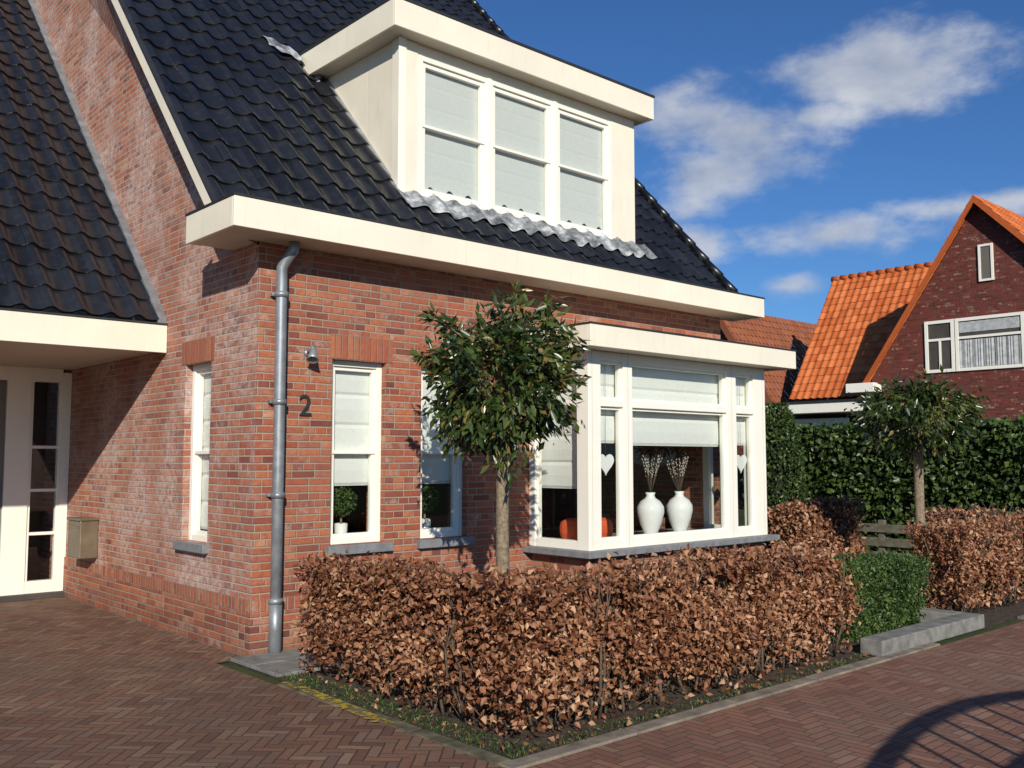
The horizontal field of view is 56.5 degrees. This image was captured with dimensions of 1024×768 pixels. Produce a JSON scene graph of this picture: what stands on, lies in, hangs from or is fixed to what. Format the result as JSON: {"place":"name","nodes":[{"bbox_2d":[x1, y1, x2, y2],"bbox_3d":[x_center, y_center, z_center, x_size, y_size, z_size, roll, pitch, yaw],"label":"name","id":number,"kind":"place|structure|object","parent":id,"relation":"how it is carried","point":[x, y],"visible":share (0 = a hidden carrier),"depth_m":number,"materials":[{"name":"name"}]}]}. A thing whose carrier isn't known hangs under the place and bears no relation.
{"place":"outdoors","nodes":[
{"label":"outdoors","id":0,"kind":"place"},
{"bbox_2d":[63,566,438,655],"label":"plinth","id":1,"kind":"structure","parent":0,"point":[235,632],"depth_m":8.63,"materials":[{"name":"brick"}]},
{"bbox_2d":[64,557,522,613],"bbox_3d":[-1.283,2.115,11.607,6.488,0.105,4.720,4,-6,-42],"label":"plinth soldier course","id":2,"kind":"object","parent":1,"relation":"on","point":[230,601],"visible":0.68,"depth_m":8.62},
{"bbox_2d":[333,483,447,532],"bbox_3d":[-1.413,1.047,12.032,6.090,2.600,4.740,4,-6,-42],"label":"interior","id":3,"kind":"object","parent":1,"relation":"on","point":[438,516],"depth_m":11.11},
{"bbox_2d":[0,597,503,767],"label":"driveway","id":4,"kind":"structure","parent":0,"point":[83,685],"depth_m":6.05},
{"bbox_2d":[0,591,64,602],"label":"door threshold","id":5,"kind":"object","parent":4,"relation":"on","point":[31,596],"depth_m":10.86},
{"bbox_2d":[124,0,725,289],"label":"roof tiles front","id":6,"kind":"object","parent":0,"point":[247,138],"visible":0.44,"depth_m":9.83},
{"bbox_2d":[263,35,303,60],"bbox_3d":[-2.607,-3.836,10.876,0.450,0.295,0.169,2,-5,-25],"label":"lead saddle","id":7,"kind":"object","parent":6,"relation":"attached to","point":[283,48],"visible":1,"depth_m":10.88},
{"bbox_2d":[328,42,392,173],"bbox_3d":[-1.724,-2.708,10.508,0.060,1.692,1.720,4,-6,-42],"label":"dormer cheek","id":8,"kind":"object","parent":6,"relation":"on","point":[358,86],"visible":0.55,"depth_m":10.23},
{"bbox_2d":[325,78,396,188],"bbox_3d":[-1.806,-2.965,10.522,0.070,2.047,1.820,4,-6,-42],"label":"cheek flashing","id":9,"kind":"object","parent":6,"relation":"attached to","point":[348,113],"visible":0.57,"depth_m":10.33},
{"bbox_2d":[395,186,656,258],"bbox_3d":[0.331,-1.780,10.918,3.920,0.285,0.262,4,-6,-42],"label":"lead apron","id":10,"kind":"object","parent":6,"relation":"on","point":[456,209],"visible":1,"depth_m":10.75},
{"bbox_2d":[468,0,737,291],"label":"verge tiles","id":11,"kind":"object","parent":6,"relation":"attached to","point":[700,254],"visible":0.38,"depth_m":13.54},
{"bbox_2d":[333,488,576,537],"bbox_3d":[-1.051,1.506,11.810,5.400,1.550,2.200,4,-6,-42],"label":"interior furniture","id":12,"kind":"object","parent":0,"point":[559,505],"visible":0.16,"depth_m":12.01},
{"bbox_2d":[312,26,649,124],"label":"dormer roof slab","id":13,"kind":"structure","parent":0,"point":[384,39],"depth_m":10.59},
{"bbox_2d":[301,0,653,125],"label":"dormer roof fascia","id":14,"kind":"structure","parent":13,"relation":"attached to","point":[390,14],"depth_m":10.52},
{"bbox_2d":[417,54,487,209],"bbox_3d":[-0.647,-2.688,10.326,0.972,1.520,0.090,4,-6,-42],"label":"dormer window frame","id":15,"kind":"object","parent":14,"relation":"attached to","point":[449,71],"visible":0.9,"depth_m":10.35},
{"bbox_2d":[425,70,477,200],"bbox_3d":[-0.673,-2.696,10.355,0.906,1.440,0.003,4,-6,-42],"label":"dormer window blind","id":16,"kind":"object","parent":15,"relation":"in","point":[451,164],"visible":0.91,"depth_m":10.36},
{"bbox_2d":[298,0,654,97],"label":"dormer roof trim","id":17,"kind":"structure","parent":14,"relation":"attached to","point":[471,25],"depth_m":10.60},
{"bbox_2d":[492,80,553,225],"bbox_3d":[0.100,-2.635,10.996,1.022,1.520,0.090,4,-6,-42],"label":"dormer window frame","id":18,"kind":"object","parent":14,"relation":"attached to","point":[547,107],"visible":0.79,"depth_m":11.17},
{"bbox_2d":[495,93,543,216],"bbox_3d":[0.074,-2.643,11.025,0.956,1.440,0.003,4,-6,-42],"label":"dormer window blind","id":19,"kind":"object","parent":18,"relation":"attached to","point":[519,181],"visible":0.72,"depth_m":11.03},
{"bbox_2d":[557,103,612,238],"bbox_3d":[0.858,-2.582,11.677,1.002,1.520,0.090,4,-6,-42],"label":"dormer window frame","id":20,"kind":"object","parent":14,"relation":"attached to","point":[605,126],"visible":0.73,"depth_m":11.88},
{"bbox_2d":[560,115,602,229],"bbox_3d":[0.832,-2.590,11.706,0.936,1.440,0.003,4,-6,-42],"label":"dormer window blind","id":21,"kind":"object","parent":20,"relation":"attached to","point":[580,195],"visible":0.61,"depth_m":11.72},
{"bbox_2d":[391,37,634,242],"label":"dormer front boards","id":22,"kind":"object","parent":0,"point":[623,202],"visible":0.48,"depth_m":11.01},
{"bbox_2d":[397,36,406,191],"bbox_3d":[-1.137,-2.777,9.832,0.095,1.660,0.014,4,-6,-42],"label":"dormer corner post","id":23,"kind":"object","parent":22,"relation":"attached to","point":[401,155],"visible":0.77,"depth_m":9.83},
{"bbox_2d":[488,78,557,225],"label":"dormer window posts","id":24,"kind":"object","parent":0,"point":[490,155],"visible":1,"depth_m":10.65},
{"bbox_2d":[217,502,1023,684],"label":"ground","id":25,"kind":"structure","parent":0,"point":[741,513],"depth_m":8.62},
{"bbox_2d":[40,246,258,599],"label":"gable wall","id":26,"kind":"structure","parent":25,"relation":"on","point":[129,454],"depth_m":9.10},
{"bbox_2d":[27,382,47,580],"bbox_3d":[-6.587,1.142,11.327,1.890,2.700,0.050,4,-6,-42],"label":"hall backing","id":27,"kind":"object","parent":26,"relation":"attached to","point":[37,482],"visible":0.2,"depth_m":11.89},
{"bbox_2d":[66,516,99,558],"bbox_3d":[-4.736,1.691,10.492,0.214,0.435,0.430,4,-6,-42],"label":"letterbox","id":28,"kind":"object","parent":26,"relation":"attached to","point":[82,537],"visible":1,"depth_m":10.37,"materials":[{"name":"metal"}]},
{"bbox_2d":[0,0,258,313],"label":"gable","id":29,"kind":"structure","parent":26,"relation":"on","point":[157,194],"depth_m":10.34,"materials":[{"name":"brick"}]},
{"bbox_2d":[28,0,166,322],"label":"side flashing","id":30,"kind":"object","parent":29,"relation":"attached to","point":[137,260],"visible":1,"depth_m":10.77,"materials":[{"name":"metal"}]},
{"bbox_2d":[188,362,211,541],"bbox_3d":[-2.791,0.623,8.743,0.090,1.630,0.560,4,-6,-42],"label":"gable window frame","id":31,"kind":"object","parent":26,"relation":"attached to","point":[200,371],"visible":0.52,"depth_m":8.88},
{"bbox_2d":[200,374,210,528],"bbox_3d":[-2.756,0.590,8.777,0.018,1.500,0.494,4,-6,-42],"label":"gable window blind","id":32,"kind":"object","parent":31,"relation":"attached to","point":[205,457],"visible":0.3,"depth_m":8.88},
{"bbox_2d":[252,241,720,599],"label":"front wall","id":33,"kind":"structure","parent":25,"relation":"on","point":[329,293],"depth_m":8.73,"materials":[{"name":"brick"}]},
{"bbox_2d":[266,292,274,496],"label":"downpipe brackets","id":34,"kind":"object","parent":33,"relation":"attached to","point":[272,294],"visible":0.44,"depth_m":7.90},
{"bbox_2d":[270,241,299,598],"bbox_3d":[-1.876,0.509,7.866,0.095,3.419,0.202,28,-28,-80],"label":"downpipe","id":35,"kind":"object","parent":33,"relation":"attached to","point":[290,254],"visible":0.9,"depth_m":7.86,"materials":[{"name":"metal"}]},
{"bbox_2d":[268,291,288,653],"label":"downpipe collars","id":36,"kind":"object","parent":35,"relation":"attached to","point":[275,628],"visible":0.89,"depth_m":7.72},
{"bbox_2d":[300,394,311,415],"bbox_3d":[-1.767,0.180,8.147,0.112,0.180,0.012,4,-6,-42],"label":"house number","id":37,"kind":"object","parent":33,"relation":"attached to","point":[307,397],"visible":1,"depth_m":8.15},
{"bbox_2d":[306,345,318,363],"bbox_3d":[-1.697,-0.263,8.127,0.104,0.150,0.104,-32,-44,33],"label":"wall lamp shade","id":38,"kind":"object","parent":33,"relation":"attached to","point":[312,357],"depth_m":8.10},
{"bbox_2d":[182,333,446,366],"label":"lintels","id":39,"kind":"object","parent":33,"relation":"attached to","point":[343,347],"visible":0.69,"depth_m":8.63,"materials":[{"name":"brick"}]},
{"bbox_2d":[172,536,473,555],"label":"window sills","id":40,"kind":"structure","parent":33,"relation":"attached to","point":[199,548],"depth_m":8.55,"materials":[{"name":"stone"}]},
{"bbox_2d":[330,359,381,544],"bbox_3d":[-1.444,0.610,8.577,0.570,1.630,0.090,4,-6,-42],"label":"window frame","id":41,"kind":"object","parent":33,"relation":"attached to","point":[373,452],"visible":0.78,"depth_m":8.67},
{"bbox_2d":[334,371,368,485],"bbox_3d":[-1.474,0.373,8.630,0.504,1.090,0.018,4,-6,-42],"label":"window left blind","id":42,"kind":"object","parent":41,"relation":"attached to","point":[351,425],"depth_m":8.64,"materials":[{"name":"fabric"}]},
{"bbox_2d":[420,367,461,538],"bbox_3d":[-0.726,0.660,9.221,0.560,1.630,0.090,4,-6,-42],"label":"window middle frame","id":43,"kind":"object","parent":33,"relation":"attached to","point":[454,528],"visible":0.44,"depth_m":9.29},
{"bbox_2d":[422,377,450,483],"bbox_3d":[-0.757,0.424,9.274,0.494,1.090,0.018,4,-6,-42],"label":"window middle blind","id":44,"kind":"object","parent":43,"relation":"attached to","point":[436,468],"depth_m":9.24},
{"bbox_2d":[186,195,763,321],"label":"gutter fascia","id":45,"kind":"structure","parent":33,"relation":"on","point":[239,211],"depth_m":8.73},
{"bbox_2d":[111,0,210,204],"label":"verge board","id":46,"kind":"object","parent":45,"relation":"on","point":[195,176],"visible":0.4,"depth_m":8.63,"materials":[{"name":"beige paint"}]},
{"bbox_2d":[118,0,216,201],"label":"verge trim","id":47,"kind":"structure","parent":46,"relation":"attached to","point":[185,138],"depth_m":8.56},
{"bbox_2d":[185,192,764,298],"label":"gutter edge trim","id":48,"kind":"structure","parent":45,"relation":"attached to","point":[306,207],"depth_m":8.70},
{"bbox_2d":[192,226,759,320],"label":"gutter soffit","id":49,"kind":"structure","parent":45,"relation":"attached to","point":[234,237],"depth_m":8.90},
{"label":"interior window boards","id":50,"kind":"object","parent":33,"relation":"attached to","visible":0},
{"bbox_2d":[333,486,357,533],"bbox_3d":[-1.546,1.164,8.607,0.293,0.510,0.299,0,-5,2],"label":"potted topiary","id":51,"kind":"object","parent":50,"relation":"on","point":[349,495],"visible":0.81,"depth_m":8.56,"materials":[{"name":"plant"}]},
{"bbox_2d":[422,484,439,527],"bbox_3d":[-0.846,1.216,9.245,0.307,0.506,0.304,4,-6,-42],"label":"potted topiary","id":52,"kind":"object","parent":50,"relation":"on","point":[431,497],"visible":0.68,"depth_m":9.19,"materials":[{"name":"plant"}]},
{"bbox_2d":[601,443,681,532],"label":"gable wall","id":53,"kind":"structure","parent":25,"relation":"on","point":[664,488],"depth_m":13.08,"materials":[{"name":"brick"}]},
{"bbox_2d":[277,615,1023,767],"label":"kerb","id":54,"kind":"structure","parent":25,"relation":"on","point":[570,748],"depth_m":5.80,"materials":[{"name":"concrete"}]},
{"bbox_2d":[283,682,393,722],"bbox_3d":[-1.171,2.079,6.245,0.098,0.001,1.417,4,-6,-38],"label":"yellow marking","id":55,"kind":"object","parent":54,"relation":"on","point":[343,706],"visible":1,"depth_m":6.15,"materials":[{"name":"plant"}]},
{"bbox_2d":[720,328,765,501],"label":"walls","id":56,"kind":"structure","parent":25,"relation":"on","point":[739,474],"depth_m":35.50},
{"bbox_2d":[724,315,815,402],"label":"roof","id":57,"kind":"structure","parent":25,"relation":"on","point":[759,331],"depth_m":37.40,"materials":[{"name":"brown tile"}]},
{"bbox_2d":[720,320,776,419],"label":"verge","id":58,"kind":"structure","parent":57,"relation":"attached to","point":[728,334],"depth_m":35.78,"materials":[{"name":"brown tile"}]},
{"bbox_2d":[739,413,1023,553],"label":"ivy hedge","id":59,"kind":"object","parent":25,"relation":"on","point":[986,469],"visible":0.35,"depth_m":16.04,"materials":[{"name":"green plant"}]},
{"bbox_2d":[872,204,1023,420],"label":"gable wall","id":60,"kind":"structure","parent":25,"relation":"on","point":[955,288],"depth_m":27.11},
{"bbox_2d":[765,382,889,418],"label":"flat roof fascia","id":61,"kind":"structure","parent":60,"relation":"attached to","point":[818,410],"depth_m":28.38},
{"bbox_2d":[765,398,866,404],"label":"flat roof trim","id":62,"kind":"structure","parent":61,"relation":"attached to","point":[821,401],"depth_m":27.71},
{"bbox_2d":[924,243,1023,372],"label":"window frames","id":63,"kind":"structure","parent":60,"relation":"attached to","point":[954,338],"depth_m":27.11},
{"bbox_2d":[980,245,990,278],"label":"attic blind","id":64,"kind":"object","parent":63,"relation":"attached to","point":[985,262],"visible":1,"depth_m":26.84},
{"bbox_2d":[959,316,1020,332],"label":"net blind","id":65,"kind":"object","parent":63,"relation":"attached to","point":[993,324],"visible":1,"depth_m":26.66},
{"bbox_2d":[959,335,1021,367],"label":"curtains","id":66,"kind":"object","parent":63,"relation":"attached to","point":[1011,352],"visible":1,"depth_m":26.62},
{"bbox_2d":[228,587,1023,759],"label":"garden soil","id":67,"kind":"structure","parent":0,"point":[1002,614],"depth_m":6.33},
{"bbox_2d":[230,648,340,677],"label":"slabs","id":68,"kind":"structure","parent":67,"relation":"on","point":[271,664],"depth_m":7.37,"materials":[{"name":"concrete"}]},
{"bbox_2d":[407,280,591,572],"bbox_3d":[-0.121,0.662,7.468,1.483,3.054,1.397,4,-6,-42],"label":"laurel tree","id":69,"kind":"object","parent":67,"relation":"on","point":[469,415],"visible":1,"depth_m":7.36,"materials":[{"name":"green plant"}]},
{"bbox_2d":[277,632,872,754],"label":"fallen leaves","id":70,"kind":"object","parent":67,"relation":"on","point":[629,722],"visible":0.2,"depth_m":6.35,"materials":[{"name":"brown plant"}]},
{"bbox_2d":[289,536,865,739],"bbox_3d":[0.611,1.704,7.473,3.959,0.986,2.654,4,-6,-42],"label":"beech hedge","id":71,"kind":"object","parent":67,"relation":"on","point":[593,631],"visible":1,"depth_m":6.25,"materials":[{"name":"brown plant"}]},
{"bbox_2d":[279,653,876,757],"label":"grass","id":72,"kind":"structure","parent":67,"relation":"on","point":[468,737],"depth_m":6.01,"materials":[{"name":"green plant"}]},
{"bbox_2d":[529,350,767,550],"bbox_3d":[1.593,0.741,10.580,3.050,1.958,0.849,4,-6,-42],"label":"bay frame","id":73,"kind":"object","parent":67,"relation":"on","point":[589,527],"visible":0.67,"depth_m":9.81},
{"bbox_2d":[542,362,576,488],"bbox_3d":[0.523,0.407,9.755,0.018,1.320,0.640,4,-6,-42],"label":"window blind","id":74,"kind":"object","parent":73,"relation":"attached to","point":[559,463],"visible":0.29,"depth_m":9.74,"materials":[{"name":"fabric"}]},
{"bbox_2d":[560,517,612,539],"bbox_3d":[0.785,1.526,10.025,0.550,0.230,0.340,4,-6,-42],"label":"pumpkin","id":75,"kind":"object","parent":73,"relation":"on","point":[568,528],"visible":0.47,"depth_m":9.90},
{"bbox_2d":[600,364,614,442],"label":"bay blind","id":76,"kind":"object","parent":73,"relation":"attached to","point":[607,375],"visible":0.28,"depth_m":9.68,"materials":[{"name":"fabric"}]},
{"bbox_2d":[601,424,613,475],"bbox_3d":[0.937,0.335,9.567,0.237,1.166,0.012,4,-6,-42],"label":"hanging heart ornament","id":77,"kind":"object","parent":73,"relation":"hanging from","point":[607,461],"visible":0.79,"depth_m":9.54,"materials":[{"name":"ceramic"}]},
{"bbox_2d":[553,528,699,538],"bbox_3d":[1.443,1.715,10.672,2.850,0.029,0.960,4,-6,-42],"label":"bay window board","id":78,"kind":"object","parent":73,"relation":"attached to","point":[660,530],"depth_m":11.29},
{"bbox_2d":[637,446,663,533],"bbox_3d":[1.539,1.170,10.376,0.364,1.011,0.295,1,-5,-15],"label":"flower vase","id":79,"kind":"object","parent":73,"relation":"on","point":[650,510],"visible":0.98,"depth_m":10.27,"materials":[{"name":"ceramic"}]},
{"bbox_2d":[632,367,718,446],"bbox_3d":[1.754,0.235,10.382,1.750,0.880,0.018,4,-6,-42],"label":"bay blind","id":80,"kind":"object","parent":73,"relation":"attached to","point":[661,429],"visible":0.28,"depth_m":10.39,"materials":[{"name":"fabric"}]},
{"bbox_2d":[661,446,692,530],"bbox_3d":[1.856,1.192,10.739,0.356,1.024,0.296,0,-5,5],"label":"flower vase","id":81,"kind":"object","parent":73,"relation":"on","point":[679,507],"visible":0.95,"depth_m":10.64,"materials":[{"name":"ceramic"}]},
{"bbox_2d":[600,360,753,540],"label":"bay sashes","id":82,"kind":"object","parent":73,"relation":"in","point":[722,456],"visible":0.73,"depth_m":10.47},
{"bbox_2d":[567,346,787,370],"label":"bay roof slab","id":83,"kind":"structure","parent":73,"relation":"on","point":[765,368],"depth_m":10.19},
{"bbox_2d":[527,323,795,370],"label":"bay roof fascia","id":84,"kind":"structure","parent":83,"relation":"attached to","point":[598,335],"depth_m":9.90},
{"bbox_2d":[557,321,796,351],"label":"bay roof trim","id":85,"kind":"structure","parent":84,"relation":"attached to","point":[588,322],"depth_m":9.84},
{"bbox_2d":[591,351,764,545],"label":"bay frame beads","id":86,"kind":"object","parent":73,"relation":"attached to","point":[628,452],"visible":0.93,"depth_m":9.70},
{"bbox_2d":[736,377,744,444],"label":"bay blind","id":87,"kind":"object","parent":73,"relation":"attached to","point":[740,426],"visible":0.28,"depth_m":11.21,"materials":[{"name":"fabric"}]},
{"bbox_2d":[737,391,746,472],"bbox_3d":[2.662,0.456,11.115,0.237,1.166,0.012,4,-6,-42],"label":"hanging heart ornament","id":88,"kind":"object","parent":73,"relation":"hanging from","point":[741,461],"visible":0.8,"depth_m":11.09,"materials":[{"name":"ceramic"}]},
{"bbox_2d":[767,493,868,556],"bbox_3d":[3.922,1.994,12.228,1.714,1.164,0.755,4,-6,-42],"label":"beech hedge","id":89,"kind":"object","parent":67,"relation":"on","point":[813,521],"visible":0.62,"depth_m":12.00,"materials":[{"name":"brown plant"}]},
{"bbox_2d":[804,548,938,642],"bbox_3d":[3.266,1.947,9.028,1.971,0.776,0.874,4,-6,-42],"label":"boxwood hedge","id":90,"kind":"object","parent":67,"relation":"on","point":[887,592],"visible":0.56,"depth_m":8.87,"materials":[{"name":"green plant"}]},
{"bbox_2d":[838,520,929,569],"bbox_3d":[4.871,2.186,12.482,0.110,0.800,1.250,4,-6,-42],"label":"wooden fence","id":91,"kind":"object","parent":67,"relation":"on","point":[882,528],"visible":0.21,"depth_m":12.45,"materials":[{"name":"brown wood"}]},
{"bbox_2d":[843,364,994,606],"bbox_3d":[4.465,1.097,10.436,1.554,2.653,1.565,-2,-5,23],"label":"laurel tree","id":92,"kind":"object","parent":67,"relation":"on","point":[909,417],"visible":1,"depth_m":10.33,"materials":[{"name":"green plant"}]},
{"bbox_2d":[860,607,984,655],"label":"raised kerb","id":93,"kind":"structure","parent":67,"relation":"on","point":[935,625],"depth_m":8.33,"materials":[{"name":"concrete"}]},
{"bbox_2d":[903,502,1023,612],"bbox_3d":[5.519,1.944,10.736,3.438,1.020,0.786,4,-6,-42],"label":"beech hedge","id":94,"kind":"object","parent":67,"relation":"on","point":[978,559],"visible":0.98,"depth_m":9.89,"materials":[{"name":"brown plant"}]},
{"bbox_2d":[531,541,763,610],"bbox_3d":[1.583,2.104,10.484,2.990,0.650,0.819,4,-6,-42],"label":"bay apron brick","id":95,"kind":"object","parent":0,"point":[564,563],"depth_m":9.62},
{"bbox_2d":[523,534,779,558],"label":"bay sill","id":96,"kind":"structure","parent":95,"relation":"on","point":[627,551],"depth_m":9.67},
{"bbox_2d":[476,0,1023,398],"label":"sky","id":97,"kind":"structure","parent":0,"point":[799,145],"materials":[{"name":"blue"}]},
{"bbox_2d":[527,621,1023,767],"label":"road","id":98,"kind":"structure","parent":0,"point":[958,704],"depth_m":5.77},
{"bbox_2d":[764,400,809,549],"bbox_3d":[4.122,1.512,14.735,0.992,2.531,1.000,4,-6,-42],"label":"evergreen shrub","id":99,"kind":"object","parent":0,"point":[779,483],"visible":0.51,"depth_m":14.57,"materials":[{"name":"green plant"}]},
{"bbox_2d":[794,418,849,436],"bbox_3d":[8.797,1.515,28.803,0.070,0.900,3.000,4,-6,-42],"label":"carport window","id":100,"kind":"structure","parent":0,"point":[823,420],"depth_m":28.27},
{"bbox_2d":[795,297,869,422],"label":"wing walls","id":101,"kind":"structure","parent":0,"point":[831,398],"depth_m":32.16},
{"bbox_2d":[789,267,928,399],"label":"wing roof","id":102,"kind":"structure","parent":101,"relation":"on","point":[868,332],"depth_m":33.00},
{"bbox_2d":[831,262,932,281],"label":"ridge tiles","id":103,"kind":"object","parent":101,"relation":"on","point":[886,271],"visible":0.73,"depth_m":33.97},
{"bbox_2d":[868,203,1018,382],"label":"roof","id":104,"kind":"structure","parent":101,"relation":"attached to","point":[951,242],"depth_m":28.12,"materials":[{"name":"orange tile"}]},
{"bbox_2d":[859,195,972,395],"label":"verge","id":105,"kind":"structure","parent":104,"relation":"attached to","point":[920,288],"depth_m":27.91,"materials":[{"name":"orange tile"}]},
{"bbox_2d":[928,323,951,369],"bbox_3d":[12.453,-1.091,27.688,0.017,1.340,0.670,4,-6,-42],"label":"window pane","id":106,"kind":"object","parent":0,"point":[940,330],"depth_m":27.70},
{"bbox_2d":[958,315,1021,367],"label":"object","id":107,"kind":"object","parent":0,"point":[990,331],"depth_m":26.63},
{"bbox_2d":[974,195,1023,234],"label":"roof","id":108,"kind":"structure","parent":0,"point":[1014,220],"depth_m":27.05,"materials":[{"name":"orange tile"}]},
{"bbox_2d":[973,195,1023,242],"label":"verge","id":109,"kind":"structure","parent":108,"relation":"attached to","point":[998,218],"depth_m":26.35,"materials":[{"name":"orange tile"}]},
{"bbox_3d":[-6.781,0.652,8.289,6.297,3.200,3.050,4,-6,-42],"label":"side wing wall","id":110,"kind":"object","parent":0,"visible":0},
{"bbox_2d":[0,366,71,595],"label":"door frame","id":111,"kind":"object","parent":110,"relation":"attached to","point":[15,533],"visible":1,"depth_m":10.96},
{"bbox_2d":[0,380,6,531],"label":"front door","id":112,"kind":"structure","parent":111,"relation":"attached to","point":[3,385],"depth_m":10.86,"materials":[{"name":"paint"}]},
{"bbox_2d":[0,341,153,369],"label":"porch ceiling","id":113,"kind":"structure","parent":110,"relation":"attached to","point":[23,354],"depth_m":9.79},
{"bbox_2d":[0,0,158,321],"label":"side roof tiles","id":114,"kind":"object","parent":113,"relation":"on","point":[73,234],"visible":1,"depth_m":9.93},
{"bbox_2d":[0,310,166,352],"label":"porch fascia","id":115,"kind":"structure","parent":113,"relation":"attached to","point":[28,327],"depth_m":8.76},
{"bbox_2d":[0,307,167,324],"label":"porch fascia trim","id":116,"kind":"structure","parent":115,"relation":"attached to","point":[62,314],"depth_m":8.76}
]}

